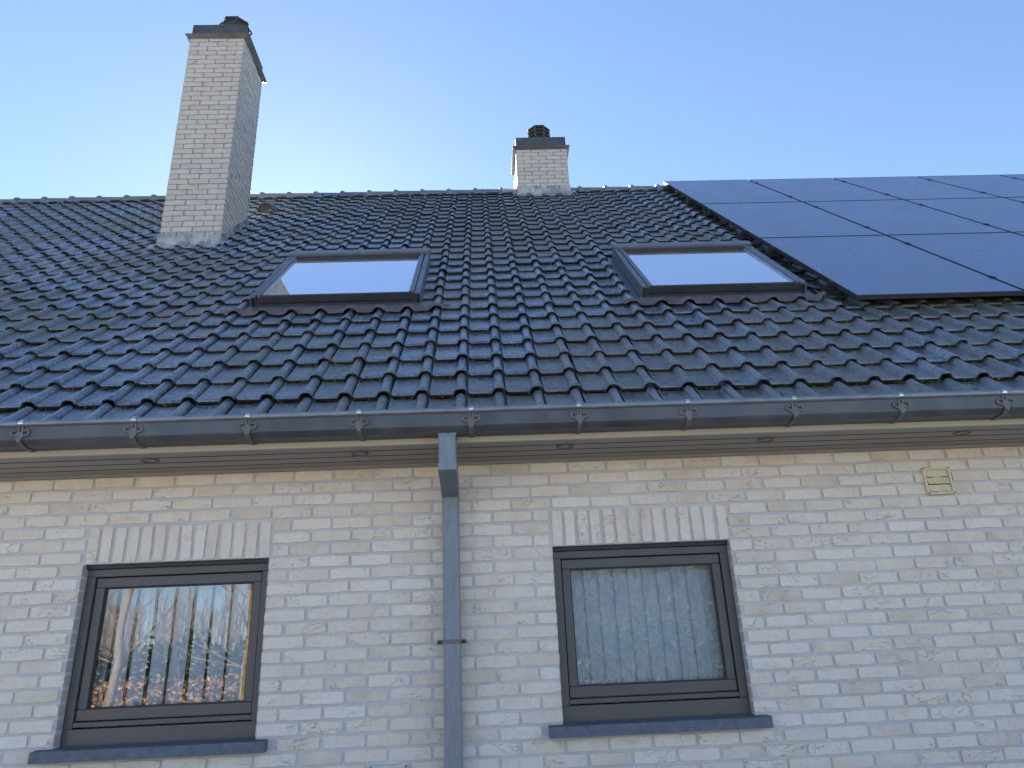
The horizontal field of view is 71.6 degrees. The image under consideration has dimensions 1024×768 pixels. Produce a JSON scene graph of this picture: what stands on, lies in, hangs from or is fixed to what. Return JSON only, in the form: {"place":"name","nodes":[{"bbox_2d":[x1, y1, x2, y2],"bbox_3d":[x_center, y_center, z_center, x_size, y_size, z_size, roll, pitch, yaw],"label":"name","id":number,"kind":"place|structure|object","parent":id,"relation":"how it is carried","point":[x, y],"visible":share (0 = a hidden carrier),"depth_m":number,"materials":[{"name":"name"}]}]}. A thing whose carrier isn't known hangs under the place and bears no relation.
{"place":"outdoors","nodes":[
{"label":"outdoors","id":0,"kind":"place"},
{"bbox_2d":[0,0,1023,198],"label":"sky","id":1,"kind":"structure","parent":0,"point":[357,95],"materials":[{"name":"blue"}]},
{"label":"ground","id":2,"kind":"structure","parent":0,"visible":0},
{"bbox_2d":[0,16,1023,767],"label":"house","id":3,"kind":"structure","parent":2,"relation":"on","point":[404,464],"depth_m":3.57,"materials":[{"name":"brick"}]},
{"bbox_2d":[27,558,269,764],"bbox_3d":[-1.622,1.275,3.345,1.014,0.852,0.182,-2,-21,-2],"label":"window","id":4,"kind":"structure","parent":3,"relation":"in","point":[78,743],"depth_m":3.29,"materials":[{"name":"metal"}]},
{"bbox_2d":[83,584,250,727],"bbox_3d":[-1.621,1.293,3.461,0.852,0.766,0.034,-2,-21,-2],"label":"vertical blind","id":5,"kind":"object","parent":3,"relation":"attached to","point":[216,661],"visible":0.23,"depth_m":3.47,"materials":[{"name":"fabric"}]},
{"bbox_2d":[569,565,724,704],"bbox_3d":[0.658,1.224,3.548,0.873,0.766,0.024,-2,-21,-2],"label":"vertical blind","id":6,"kind":"object","parent":3,"relation":"attached to","point":[645,624],"visible":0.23,"depth_m":3.56,"materials":[{"name":"fabric"}]},
{"bbox_2d":[549,541,773,738],"bbox_3d":[0.657,1.205,3.431,1.014,0.852,0.182,-2,-21,-2],"label":"window","id":7,"kind":"structure","parent":3,"relation":"in","point":[731,712],"depth_m":3.38,"materials":[{"name":"metal"}]},
{"bbox_2d":[685,192,985,207],"bbox_3d":[4.960,-2.200,8.382,5.865,0.130,0.095,-2,-21,-2],"label":"mounting rail","id":8,"kind":"object","parent":3,"relation":"attached to","point":[690,202],"visible":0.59,"depth_m":8.27,"materials":[{"name":"metal"}]},
{"bbox_2d":[663,180,801,205],"bbox_3d":[2.652,-2.379,8.795,1.146,1.261,1.276,-2,-21,-2],"label":"solar panel","id":9,"kind":"object","parent":8,"relation":"attached to","point":[700,193],"visible":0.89,"depth_m":8.68,"materials":[{"name":"black glass"}]},
{"bbox_2d":[749,178,901,201],"bbox_3d":[3.809,-2.414,8.838,1.146,1.261,1.276,-2,-21,-2],"label":"solar panel","id":10,"kind":"object","parent":8,"relation":"attached to","point":[815,189],"visible":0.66,"depth_m":8.73,"materials":[{"name":"black glass"}]},
{"bbox_2d":[833,176,1001,199],"bbox_3d":[4.965,-2.449,8.882,1.146,1.261,1.276,-2,-21,-2],"label":"solar panel","id":11,"kind":"object","parent":8,"relation":"attached to","point":[907,187],"visible":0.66,"depth_m":8.77,"materials":[{"name":"black glass"}]},
{"bbox_2d":[915,175,1023,197],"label":"solar panel","id":12,"kind":"object","parent":8,"relation":"attached to","point":[1000,186],"visible":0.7,"depth_m":9.06,"materials":[{"name":"black glass"}]},
{"bbox_2d":[1001,174,1023,179],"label":"solar panel","id":13,"kind":"object","parent":8,"relation":"attached to","point":[1019,176],"visible":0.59,"depth_m":9.65,"materials":[{"name":"black glass"}]},
{"bbox_2d":[764,242,910,258],"bbox_3d":[5.076,-1.202,6.119,5.865,0.129,0.095,-2,-21,-2],"label":"mounting rail","id":14,"kind":"object","parent":3,"relation":"attached to","point":[771,251],"visible":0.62,"depth_m":6.00,"materials":[{"name":"metal"}]},
{"bbox_2d":[663,177,1015,192],"bbox_3d":[4.910,-2.635,9.369,5.865,0.129,0.095,-2,-21,-2],"label":"mounting rail","id":15,"kind":"object","parent":3,"relation":"attached to","point":[667,188],"visible":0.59,"depth_m":9.26,"materials":[{"name":"metal"}]},
{"bbox_2d":[736,223,989,240],"bbox_3d":[5.043,-1.483,6.757,5.865,0.129,0.095,-2,-21,-2],"label":"mounting rail","id":16,"kind":"object","parent":3,"relation":"attached to","point":[741,234],"visible":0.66,"depth_m":6.64,"materials":[{"name":"metal"}]},
{"bbox_2d":[701,202,883,240],"bbox_3d":[2.735,-1.663,7.170,1.146,1.261,1.276,-2,-21,-2],"label":"solar panel","id":17,"kind":"object","parent":16,"relation":"attached to","point":[757,221],"visible":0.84,"depth_m":7.02,"materials":[{"name":"black glass"}]},
{"bbox_2d":[804,200,1008,234],"bbox_3d":[3.892,-1.698,7.213,1.146,1.261,1.276,-2,-21,-2],"label":"solar panel","id":18,"kind":"object","parent":16,"relation":"attached to","point":[894,217],"visible":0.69,"depth_m":7.07,"materials":[{"name":"black glass"}]},
{"bbox_2d":[906,197,1023,232],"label":"solar panel","id":19,"kind":"object","parent":16,"relation":"attached to","point":[1002,213],"visible":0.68,"depth_m":7.43,"materials":[{"name":"black glass"}]},
{"bbox_2d":[1004,197,1023,201],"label":"solar panel","id":20,"kind":"object","parent":16,"relation":"attached to","point":[1020,199],"visible":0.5,"depth_m":8.01,"materials":[{"name":"black glass"}]},
{"bbox_2d":[703,202,1023,218],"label":"mounting rail","id":21,"kind":"object","parent":3,"relation":"attached to","point":[708,213],"visible":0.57,"depth_m":7.63,"materials":[{"name":"metal"}]},
{"bbox_2d":[820,275,996,295],"bbox_3d":[5.126,-0.767,5.132,5.865,0.130,0.095,-2,-21,-2],"label":"mounting rail","id":22,"kind":"object","parent":3,"relation":"attached to","point":[829,286],"visible":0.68,"depth_m":5.02,"materials":[{"name":"metal"}]},
{"bbox_2d":[759,235,1023,299],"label":"solar panel","id":23,"kind":"object","parent":22,"relation":"attached to","point":[869,267],"visible":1,"depth_m":5.31,"materials":[{"name":"black glass"}]},
{"bbox_2d":[887,232,1023,289],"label":"solar panel","id":24,"kind":"object","parent":22,"relation":"attached to","point":[1000,256],"visible":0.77,"depth_m":5.81,"materials":[{"name":"black glass"}]}
]}

